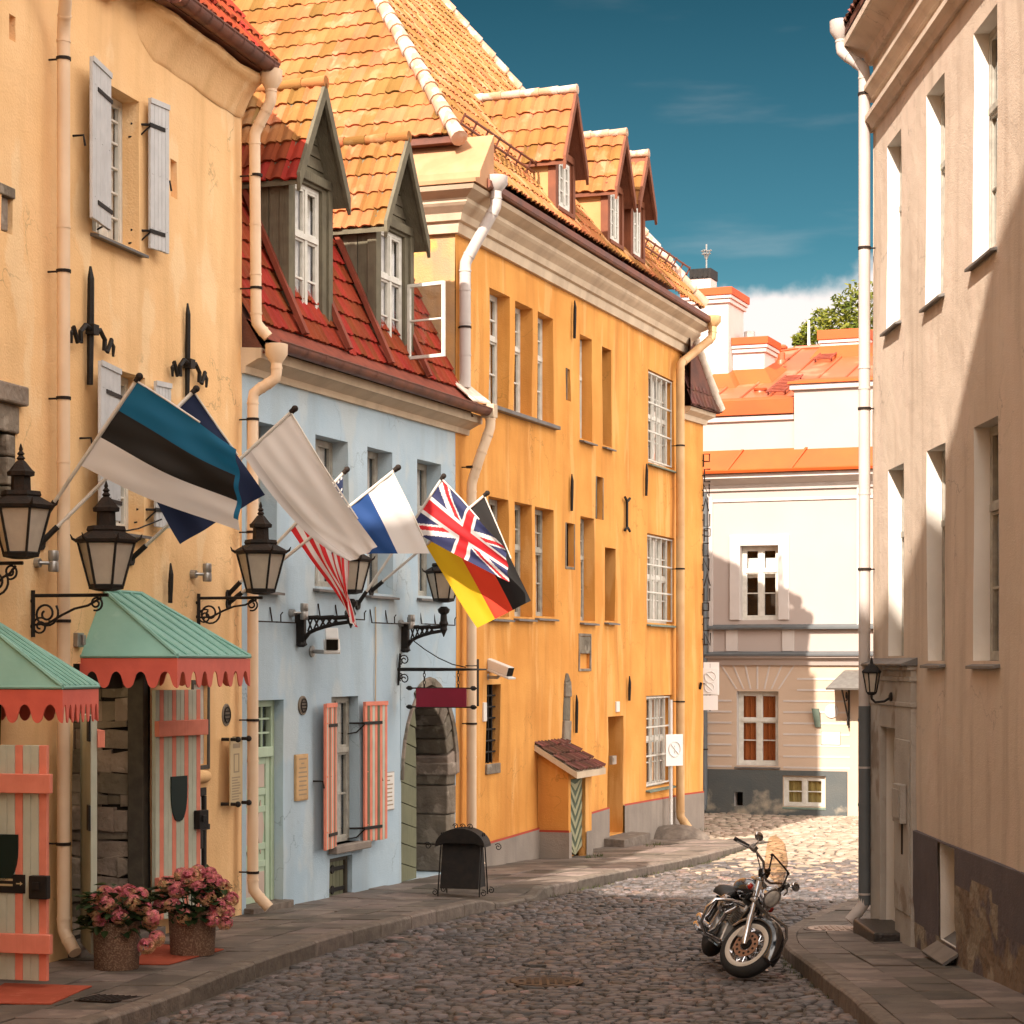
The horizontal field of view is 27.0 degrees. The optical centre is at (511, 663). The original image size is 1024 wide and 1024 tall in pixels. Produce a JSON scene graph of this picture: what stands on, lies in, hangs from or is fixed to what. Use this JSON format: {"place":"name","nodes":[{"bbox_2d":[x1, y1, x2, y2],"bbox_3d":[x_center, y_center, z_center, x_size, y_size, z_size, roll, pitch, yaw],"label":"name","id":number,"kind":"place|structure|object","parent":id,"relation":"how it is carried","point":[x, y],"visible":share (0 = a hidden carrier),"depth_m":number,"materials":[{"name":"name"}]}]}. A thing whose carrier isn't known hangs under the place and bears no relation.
{"place":"outdoors","nodes":[
{"label":"outdoors","id":0,"kind":"place"},
{"bbox_2d":[0,838,755,1023],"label":"paved sidewalk pavement","id":1,"kind":"structure","parent":0,"point":[244,936],"depth_m":24.42,"materials":[{"name":"grey stone"}]},
{"bbox_2d":[0,983,91,1004],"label":"doormat","id":2,"kind":"object","parent":1,"relation":"on","point":[29,994],"visible":1,"depth_m":17.97,"materials":[{"name":"red fabric"}]},
{"bbox_2d":[74,994,141,1002],"bbox_3d":[-3.337,2.763,17.633,0.414,0.026,0.391,0,0,19],"label":"drain grate","id":3,"kind":"object","parent":1,"relation":"on","point":[111,998],"visible":1,"depth_m":17.59,"materials":[{"name":"metal"}]},
{"bbox_2d":[72,882,164,970],"bbox_3d":[-3.665,2.423,19.752,0.780,0.791,0.742,0,0,-28],"label":"flower pot","id":4,"kind":"object","parent":1,"relation":"on","point":[117,943],"visible":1,"depth_m":19.59,"materials":[{"name":"brown ceramic"}]},
{"bbox_2d":[139,944,223,964],"bbox_3d":[-3.281,2.843,20.923,0.807,0.051,1.788,0,0,0],"label":"doormat","id":5,"kind":"object","parent":1,"relation":"on","point":[161,955],"visible":0.64,"depth_m":20.56,"materials":[{"name":"red fabric"}]},
{"bbox_2d":[147,864,239,956],"bbox_3d":[-3.123,2.405,20.905,0.879,0.877,0.769,0,0,22],"label":"flower pot","id":6,"kind":"object","parent":5,"relation":"on","point":[192,930],"visible":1,"depth_m":20.73,"materials":[{"name":"brown ceramic"}]},
{"bbox_2d":[425,823,500,896],"bbox_3d":[-0.646,2.576,28.097,1.049,0.944,0.459,0,0,14],"label":"menu board","id":7,"kind":"object","parent":1,"relation":"on","point":[462,865],"visible":1,"depth_m":27.97,"materials":[{"name":"black metal"}]},
{"bbox_2d":[442,887,531,894],"bbox_3d":[-1.835,2.989,24.399,2.956,0.788,34.766,0,0,17],"label":"paved sidewalk pavement bed","id":8,"kind":"object","parent":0,"point":[521,891],"visible":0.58,"depth_m":28.68,"materials":[{"name":"grey stone"}]},
{"bbox_2d":[145,815,860,1023],"bbox_3d":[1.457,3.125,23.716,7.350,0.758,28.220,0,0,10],"label":"cobbles","id":9,"kind":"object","parent":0,"point":[612,937],"visible":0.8,"depth_m":20.94,"materials":[{"name":"grey stone"}]},
{"bbox_2d":[60,839,763,1023],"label":"paved sidewalk kerb","id":10,"kind":"structure","parent":9,"relation":"on","point":[213,983],"depth_m":22.74,"materials":[{"name":"stone"}]},
{"bbox_2d":[164,828,828,1015],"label":"kerb weeds","id":11,"kind":"object","parent":9,"relation":"on","point":[654,844],"visible":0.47,"depth_m":32.07,"materials":[{"name":"green plant"}]},
{"bbox_2d":[505,975,582,988],"bbox_3d":[0.304,3.017,20.150,0.739,0.060,0.739,0,0,0],"label":"manhole cover","id":12,"kind":"object","parent":9,"relation":"on","point":[545,981],"visible":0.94,"depth_m":20.10,"materials":[{"name":"metal"}]},
{"bbox_2d":[693,831,799,977],"bbox_3d":[2.349,2.371,21.415,0.912,1.426,2.309,22,-2,-5],"label":"motorcycle","id":13,"kind":"object","parent":9,"relation":"on","point":[729,925],"visible":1,"depth_m":20.81,"materials":[{"name":"black metal"}]},
{"bbox_2d":[646,812,857,885],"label":"pale setts","id":14,"kind":"structure","parent":9,"relation":"on","point":[780,834],"depth_m":41.92,"materials":[{"name":"beige stone"}]},
{"bbox_2d":[680,244,872,815],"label":"cream house","id":15,"kind":"structure","parent":9,"relation":"on","point":[781,448],"depth_m":50.59,"materials":[{"name":"white paint"}]},
{"bbox_2d":[734,691,779,768],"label":"window","id":16,"kind":"structure","parent":15,"relation":"in","point":[758,710],"depth_m":50.95,"materials":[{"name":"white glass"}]},
{"bbox_2d":[742,546,777,619],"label":"window","id":17,"kind":"structure","parent":15,"relation":"in","point":[761,570],"depth_m":50.89,"materials":[{"name":"white wood"}]},
{"bbox_2d":[782,777,825,809],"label":"window","id":18,"kind":"structure","parent":15,"relation":"in","point":[799,791],"depth_m":50.41,"materials":[{"name":"white glass"}]},
{"bbox_2d":[807,320,809,344],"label":"roof mast","id":19,"kind":"object","parent":15,"relation":"on","point":[808,339],"visible":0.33,"depth_m":61.97,"materials":[{"name":"white metal"}]},
{"bbox_2d":[821,731,840,744],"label":"white wall plaque","id":20,"kind":"object","parent":15,"relation":"attached to","point":[830,738],"depth_m":50.09,"materials":[{"name":"white"}]},
{"bbox_2d":[782,897,902,1023],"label":"corner kerb","id":21,"kind":"structure","parent":9,"relation":"on","point":[859,1005],"depth_m":19.41,"materials":[{"name":"stone"}]},
{"bbox_2d":[450,0,872,347],"label":"sky","id":22,"kind":"structure","parent":0,"point":[746,112],"materials":[{"name":"blue"}]},
{"bbox_2d":[797,902,1023,1023],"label":"corner pavement","id":23,"kind":"structure","parent":0,"point":[901,982],"depth_m":19.03,"materials":[{"name":"grey stone"}]},
{"bbox_2d":[803,925,852,932],"bbox_3d":[3.763,3.110,24.900,0.717,0.060,0.717,0,0,0],"label":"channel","id":24,"kind":"object","parent":23,"relation":"on","point":[826,928],"visible":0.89,"depth_m":24.89,"materials":[{"name":"stone"}]},
{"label":"corner apron paving","id":25,"kind":"structure","parent":0,"visible":0},
{"bbox_2d":[665,700,682,824],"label":"traffic sign","id":26,"kind":"object","parent":25,"relation":"on","point":[673,749],"visible":0.95,"depth_m":41.97,"materials":[{"name":"white metal"}]},
{"bbox_2d":[654,824,709,839],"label":"guard stone","id":27,"kind":"object","parent":25,"relation":"on","point":[672,832],"visible":0.38,"depth_m":41.39,"materials":[{"name":"stone"}]},
{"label":"ground","id":28,"kind":"structure","parent":0,"visible":0},
{"bbox_2d":[0,0,287,980],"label":"yellow house","id":29,"kind":"structure","parent":28,"relation":"on","point":[120,194],"depth_m":22.22,"materials":[{"name":"paint"}]},
{"bbox_2d":[0,745,52,980],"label":"door","id":30,"kind":"structure","parent":29,"relation":"in","point":[26,783],"depth_m":18.34,"materials":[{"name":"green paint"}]},
{"bbox_2d":[0,444,58,594],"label":"wall lamp","id":31,"kind":"object","parent":29,"relation":"attached to","point":[25,511],"visible":1,"depth_m":18.73,"materials":[{"name":"black metal"}]},
{"bbox_2d":[33,550,58,571],"bbox_3d":[-4.379,-0.963,20.003,0.258,0.200,0.110,0,0,-28],"label":"spotlight","id":32,"kind":"object","parent":29,"relation":"attached to","point":[52,562],"visible":1,"depth_m":19.99,"materials":[{"name":"metal"}]},
{"bbox_2d":[0,622,99,722],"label":"awning","id":33,"kind":"object","parent":29,"relation":"attached to","point":[37,683],"visible":1,"depth_m":18.61,"materials":[{"name":"teal paint"}]},
{"bbox_2d":[30,481,142,636],"bbox_3d":[-3.967,-0.968,19.692,1.115,1.442,0.583,0,0,0],"label":"wall lamp","id":34,"kind":"object","parent":29,"relation":"attached to","point":[106,545],"visible":1,"depth_m":19.61,"materials":[{"name":"black metal"}]},
{"bbox_2d":[80,714,104,953],"bbox_3d":[-4.039,1.611,20.479,0.150,2.243,0.943,0,0,-17],"label":"door","id":35,"kind":"structure","parent":29,"relation":"in","point":[91,737],"depth_m":20.13,"materials":[{"name":"green paint"}]},
{"bbox_2d":[90,97,148,257],"bbox_3d":[-4.119,-5.035,21.713,0.388,1.623,1.184,0,0,15],"label":"window","id":36,"kind":"structure","parent":29,"relation":"in","point":[104,235],"depth_m":22.18,"materials":[{"name":"white wood"}]},
{"bbox_2d":[116,377,151,538],"bbox_3d":[-4.063,-2.145,21.927,0.391,1.692,1.025,0,0,15],"label":"window","id":37,"kind":"structure","parent":29,"relation":"in","point":[124,381],"depth_m":22.32,"materials":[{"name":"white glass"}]},
{"bbox_2d":[51,373,241,530],"bbox_3d":[-3.464,-1.948,19.747,2.098,1.445,0.382,0,0,15],"label":"flag","id":38,"kind":"object","parent":29,"relation":"attached to","point":[149,443],"visible":0.98,"depth_m":19.64,"materials":[{"name":"fabric"}]},
{"bbox_2d":[41,385,264,549],"bbox_3d":[-3.446,-1.867,20.420,2.178,1.605,0.264,0,0,-17],"label":"flag","id":39,"kind":"object","parent":29,"relation":"attached to","point":[184,526],"visible":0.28,"depth_m":20.58,"materials":[{"name":"fabric"}]},
{"bbox_2d":[80,590,251,687],"bbox_3d":[-3.484,-0.257,21.660,1.048,0.988,1.931,0,0,15],"label":"awning","id":40,"kind":"object","parent":29,"relation":"attached to","point":[131,635],"visible":1,"depth_m":21.07,"materials":[{"name":"teal paint"}]},
{"bbox_2d":[152,689,208,919],"bbox_3d":[-3.518,1.485,22.706,0.150,2.413,0.880,0,0,27],"label":"door","id":41,"kind":"structure","parent":29,"relation":"in","point":[178,819],"depth_m":22.65,"materials":[{"name":"multicoloured wood"}]},
{"bbox_2d":[194,685,203,763],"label":"window","id":42,"kind":"structure","parent":29,"relation":"in","point":[201,688],"depth_m":23.90,"materials":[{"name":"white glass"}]},
{"bbox_2d":[190,563,211,581],"bbox_3d":[-3.445,-1.008,23.565,0.258,0.200,0.110,0,0,-28],"label":"spotlight","id":43,"kind":"object","parent":29,"relation":"attached to","point":[206,574],"visible":1,"depth_m":23.55,"materials":[{"name":"metal"}]},
{"bbox_2d":[200,787,209,906],"bbox_3d":[-3.548,2.081,23.565,0.390,1.391,0.797,0,0,15],"label":"low door","id":44,"kind":"structure","parent":29,"relation":"in","point":[203,791],"depth_m":23.86,"materials":[{"name":"black metal"}]},
{"bbox_2d":[222,704,230,725],"bbox_3d":[-3.276,0.588,24.478,0.041,0.257,0.258,0,0,15],"label":"wall plaque","id":45,"kind":"object","parent":29,"relation":"attached to","point":[226,714],"depth_m":24.45,"materials":[{"name":"grey metal"}]},
{"bbox_2d":[221,736,251,806],"bbox_3d":[-3.166,1.233,24.494,0.244,0.809,0.398,0,0,15],"label":"notice board","id":46,"kind":"object","parent":29,"relation":"attached to","point":[236,771],"visible":1,"depth_m":24.46,"materials":[{"name":"beige metal"}]},
{"bbox_2d":[196,502,290,624],"bbox_3d":[-2.982,-1.101,23.465,1.108,1.361,0.583,0,0,0],"label":"wall lamp","id":47,"kind":"object","parent":29,"relation":"attached to","point":[260,555],"visible":0.99,"depth_m":23.38,"materials":[{"name":"black metal"}]},
{"bbox_2d":[130,405,376,565],"bbox_3d":[-2.646,-1.810,21.644,2.714,1.605,0.154,0,0,16],"label":"flag","id":48,"kind":"object","parent":29,"relation":"attached to","point":[281,456],"visible":0.99,"depth_m":21.50,"materials":[{"name":"fabric"}]},
{"bbox_2d":[225,466,356,626],"bbox_3d":[-2.525,-1.324,24.346,1.579,1.826,0.281,0,0,15],"label":"flag","id":49,"kind":"object","parent":29,"relation":"attached to","point":[332,568],"visible":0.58,"depth_m":24.25,"materials":[{"name":"fabric"}]},
{"bbox_2d":[225,464,429,607],"bbox_3d":[-2.101,-1.431,24.207,2.464,1.626,0.139,0,0,16],"label":"flag","id":50,"kind":"object","parent":29,"relation":"attached to","point":[383,511],"visible":0.66,"depth_m":24.02,"materials":[{"name":"fabric"}]},
{"bbox_2d":[241,75,497,914],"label":"blue house","id":51,"kind":"structure","parent":28,"relation":"on","point":[345,237],"depth_m":28.07,"materials":[{"name":"paint"}]},
{"bbox_2d":[246,757,268,904],"bbox_3d":[-3.113,1.999,25.592,0.060,1.737,0.809,0,0,20],"label":"door","id":52,"kind":"structure","parent":51,"relation":"in","point":[263,764],"depth_m":25.81,"materials":[{"name":"wood"}]},
{"bbox_2d":[245,426,284,594],"bbox_3d":[-3.096,-1.852,25.489,0.418,2.051,0.900,0,0,20],"label":"window","id":53,"kind":"structure","parent":51,"relation":"in","point":[276,593],"depth_m":25.72,"materials":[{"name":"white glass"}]},
{"bbox_2d":[288,603,307,619],"bbox_3d":[-2.629,-0.642,26.201,0.258,0.200,0.110,0,0,-23],"label":"spotlight","id":54,"kind":"object","parent":51,"relation":"attached to","point":[303,613],"visible":1,"depth_m":26.18,"materials":[{"name":"metal"}]},
{"bbox_2d":[294,754,307,800],"bbox_3d":[-2.611,1.409,26.448,0.042,0.573,0.350,0,0,20],"label":"bronze wall plaque","id":55,"kind":"object","parent":51,"relation":"attached to","point":[300,777],"visible":1,"depth_m":26.40,"materials":[{"name":"brown metal"}]},
{"bbox_2d":[298,696,307,714],"bbox_3d":[-2.593,0.518,26.499,0.041,0.238,0.238,0,0,20],"label":"wall plaque","id":56,"kind":"object","parent":51,"relation":"attached to","point":[302,705],"depth_m":26.47,"materials":[{"name":"grey metal"}]},
{"bbox_2d":[313,439,334,592],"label":"window","id":57,"kind":"structure","parent":51,"relation":"in","point":[320,446],"depth_m":27.72,"materials":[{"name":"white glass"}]},
{"bbox_2d":[309,628,339,656],"bbox_3d":[-2.347,-0.266,26.682,0.391,0.370,0.490,0,0,-6],"label":"security camera","id":58,"kind":"object","parent":51,"relation":"attached to","point":[331,641],"visible":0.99,"depth_m":26.53,"materials":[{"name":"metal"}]},
{"bbox_2d":[326,640,337,649],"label":"lens window","id":59,"kind":"structure","parent":58,"relation":"in","point":[330,644],"depth_m":26.47,"materials":[{"name":"black glass"}]},
{"bbox_2d":[296,554,374,646],"bbox_3d":[-2.180,-0.986,26.141,1.016,1.564,0.539,0,0,3],"label":"wall lamp","id":60,"kind":"object","parent":51,"relation":"attached to","point":[358,570],"visible":0.5,"depth_m":26.12,"materials":[{"name":"black metal"}]},
{"bbox_2d":[331,696,348,841],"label":"window","id":61,"kind":"structure","parent":51,"relation":"in","point":[342,749],"depth_m":28.08,"materials":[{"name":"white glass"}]},
{"bbox_2d":[365,451,399,599],"bbox_3d":[-1.893,-1.878,28.818,0.416,2.013,0.962,0,0,20],"label":"window","id":62,"kind":"structure","parent":51,"relation":"in","point":[370,455],"depth_m":29.18,"materials":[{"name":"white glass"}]},
{"bbox_2d":[387,771,393,810],"bbox_3d":[-1.696,1.734,28.983,0.042,0.523,0.448,0,0,20],"label":"metal wall plaque","id":63,"kind":"object","parent":51,"relation":"attached to","point":[390,790],"visible":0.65,"depth_m":29.04,"materials":[{"name":"white metal"}]},
{"bbox_2d":[398,615,414,628],"bbox_3d":[-1.464,-0.577,29.428,0.258,0.200,0.110,0,0,-23],"label":"spotlight","id":64,"kind":"object","parent":51,"relation":"attached to","point":[411,621],"visible":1,"depth_m":29.41,"materials":[{"name":"metal"}]},
{"bbox_2d":[401,708,415,881],"bbox_3d":[-1.484,1.762,29.878,0.050,2.550,0.740,0,0,17],"label":"arch door","id":65,"kind":"structure","parent":51,"relation":"in","point":[408,785],"depth_m":29.95,"materials":[{"name":"wood"}]},
{"bbox_2d":[417,463,432,600],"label":"window","id":66,"kind":"structure","parent":51,"relation":"in","point":[423,468],"depth_m":30.87,"materials":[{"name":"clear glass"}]},
{"bbox_2d":[401,563,455,652],"bbox_3d":[-1.093,-0.956,29.292,0.916,1.604,0.528,0,0,1],"label":"wall lamp","id":67,"kind":"object","parent":51,"relation":"attached to","point":[441,590],"visible":0.67,"depth_m":29.25,"materials":[{"name":"black metal"}]},
{"bbox_2d":[355,473,508,609],"bbox_3d":[-1.055,-1.587,27.743,2.115,1.764,0.202,0,0,20],"label":"flag","id":68,"kind":"object","parent":51,"relation":"attached to","point":[446,517],"visible":0.97,"depth_m":27.62,"materials":[{"name":"fabric"}]},
{"bbox_2d":[397,639,486,709],"bbox_3d":[-0.953,0.140,29.195,1.316,0.967,0.200,0,0,20],"label":"hanging sign","id":69,"kind":"object","parent":51,"relation":"attached to","point":[441,697],"visible":1,"depth_m":29.15,"materials":[{"name":"red metal"}]},
{"bbox_2d":[368,490,530,627],"bbox_3d":[-0.847,-1.371,28.159,2.210,1.796,0.270,0,0,14],"label":"flag","id":70,"kind":"object","parent":51,"relation":"attached to","point":[483,596],"visible":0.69,"depth_m":28.12,"materials":[{"name":"fabric"}]},
{"bbox_2d":[228,0,724,866],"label":"orange house","id":71,"kind":"structure","parent":28,"relation":"on","point":[574,344],"depth_m":35.76,"materials":[{"name":"paint"}]},
{"bbox_2d":[489,295,496,404],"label":"window","id":72,"kind":"structure","parent":71,"relation":"in","point":[493,339],"depth_m":33.62,"materials":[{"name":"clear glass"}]},
{"bbox_2d":[487,658,515,679],"bbox_3d":[-0.214,0.096,32.620,0.514,0.356,0.227,0,0,36],"label":"security camera","id":73,"kind":"object","parent":71,"relation":"attached to","point":[500,669],"visible":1,"depth_m":32.55,"materials":[{"name":"metal"}]},
{"bbox_2d":[507,668,513,675],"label":"lens window","id":74,"kind":"structure","parent":73,"relation":"in","point":[510,670],"depth_m":32.49,"materials":[{"name":"black glass"}]},
{"bbox_2d":[488,499,514,621],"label":"window","id":75,"kind":"structure","parent":71,"relation":"in","point":[491,502],"depth_m":33.55,"materials":[{"name":"clear glass"}]},
{"bbox_2d":[514,308,519,412],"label":"window","id":76,"kind":"structure","parent":71,"relation":"in","point":[517,348],"depth_m":34.66,"materials":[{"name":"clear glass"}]},
{"bbox_2d":[514,505,537,621],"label":"window","id":77,"kind":"structure","parent":71,"relation":"in","point":[517,546],"depth_m":34.66,"materials":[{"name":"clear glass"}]},
{"bbox_2d":[537,318,542,419],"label":"window","id":78,"kind":"structure","parent":71,"relation":"in","point":[540,359],"depth_m":35.71,"materials":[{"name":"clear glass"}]},
{"bbox_2d":[535,509,558,620],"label":"window","id":79,"kind":"structure","parent":71,"relation":"in","point":[538,550],"depth_m":35.71,"materials":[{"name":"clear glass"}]},
{"bbox_2d":[579,340,597,445],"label":"window","id":80,"kind":"structure","parent":71,"relation":"in","point":[583,441],"depth_m":37.78,"materials":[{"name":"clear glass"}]},
{"bbox_2d":[580,519,599,625],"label":"window","id":81,"kind":"structure","parent":71,"relation":"in","point":[581,520],"depth_m":37.86,"materials":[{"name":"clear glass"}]},
{"bbox_2d":[602,446,616,451],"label":"window","id":82,"kind":"structure","parent":71,"relation":"in","point":[607,448],"depth_m":38.48,"materials":[{"name":"grey glass"}]},
{"bbox_2d":[604,622,619,624],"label":"window","id":83,"kind":"structure","parent":71,"relation":"in","point":[609,623],"depth_m":38.59,"materials":[{"name":"grey glass"}]},
{"bbox_2d":[646,695,675,792],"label":"window","id":84,"kind":"structure","parent":71,"relation":"in","point":[651,699],"depth_m":42.22,"materials":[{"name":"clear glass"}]},
{"bbox_2d":[647,537,675,627],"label":"window","id":85,"kind":"structure","parent":71,"relation":"in","point":[652,539],"depth_m":42.43,"materials":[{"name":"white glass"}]},
{"bbox_2d":[648,374,675,472],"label":"window","id":86,"kind":"structure","parent":71,"relation":"in","point":[653,377],"depth_m":42.42,"materials":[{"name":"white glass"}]},
{"bbox_2d":[702,454,710,644],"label":"iron letter sign","id":87,"kind":"object","parent":71,"relation":"attached to","point":[703,520],"visible":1,"depth_m":44.61,"materials":[{"name":"black metal"}]},
{"bbox_2d":[699,662,718,710],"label":"traffic sign","id":88,"kind":"object","parent":71,"relation":"attached to","point":[710,684],"visible":0.88,"depth_m":46.18,"materials":[{"name":"white metal"}]},
{"bbox_2d":[791,280,872,346],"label":"tree","id":89,"kind":"object","parent":28,"relation":"on","point":[824,320],"visible":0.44,"depth_m":69.61,"materials":[{"name":"green plant"}]},
{"bbox_2d":[830,0,1023,994],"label":"beige house","id":90,"kind":"structure","parent":28,"relation":"on","point":[941,798],"depth_m":21.24,"materials":[{"name":"paint"}]},
{"bbox_2d":[862,656,891,702],"bbox_3d":[4.031,0.178,23.570,0.337,0.523,0.191,0,0,-1],"label":"wall lantern","id":91,"kind":"object","parent":90,"relation":"attached to","point":[871,672],"depth_m":23.53,"materials":[{"name":"black metal"}]},
{"bbox_2d":[880,147,901,336],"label":"window","id":92,"kind":"structure","parent":90,"relation":"in","point":[896,323],"depth_m":24.11,"materials":[{"name":"white glass"}]},
{"bbox_2d":[894,470,903,659],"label":"window","id":93,"kind":"structure","parent":90,"relation":"in","point":[902,533],"depth_m":23.99,"materials":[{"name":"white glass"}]},
{"bbox_2d":[919,92,944,312],"bbox_3d":[4.364,-4.729,21.521,0.331,2.228,0.971,0,0,-1],"label":"window","id":94,"kind":"structure","parent":90,"relation":"in","point":[942,166],"depth_m":21.87,"materials":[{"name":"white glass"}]},
{"bbox_2d":[920,451,945,667],"bbox_3d":[4.363,-1.067,21.475,0.328,2.223,0.967,0,0,-1],"label":"window","id":95,"kind":"structure","parent":90,"relation":"in","point":[943,453],"depth_m":21.86,"materials":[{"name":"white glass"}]},
{"bbox_2d":[922,931,957,965],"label":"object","id":96,"kind":"structure","parent":90,"relation":"in","point":[937,951],"depth_m":20.88,"materials":[{"name":"stone"}]},
{"bbox_2d":[964,25,997,271],"bbox_3d":[4.383,-4.748,19.366,0.331,2.204,1.028,0,0,-1],"label":"window","id":97,"kind":"structure","parent":90,"relation":"in","point":[993,71],"depth_m":19.74,"materials":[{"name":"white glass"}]},
{"bbox_2d":[965,425,999,668],"bbox_3d":[4.382,-1.070,19.311,0.328,2.235,1.060,0,0,-1],"label":"window","id":98,"kind":"structure","parent":90,"relation":"in","point":[994,486],"depth_m":19.70,"materials":[{"name":"white glass"}]}
]}

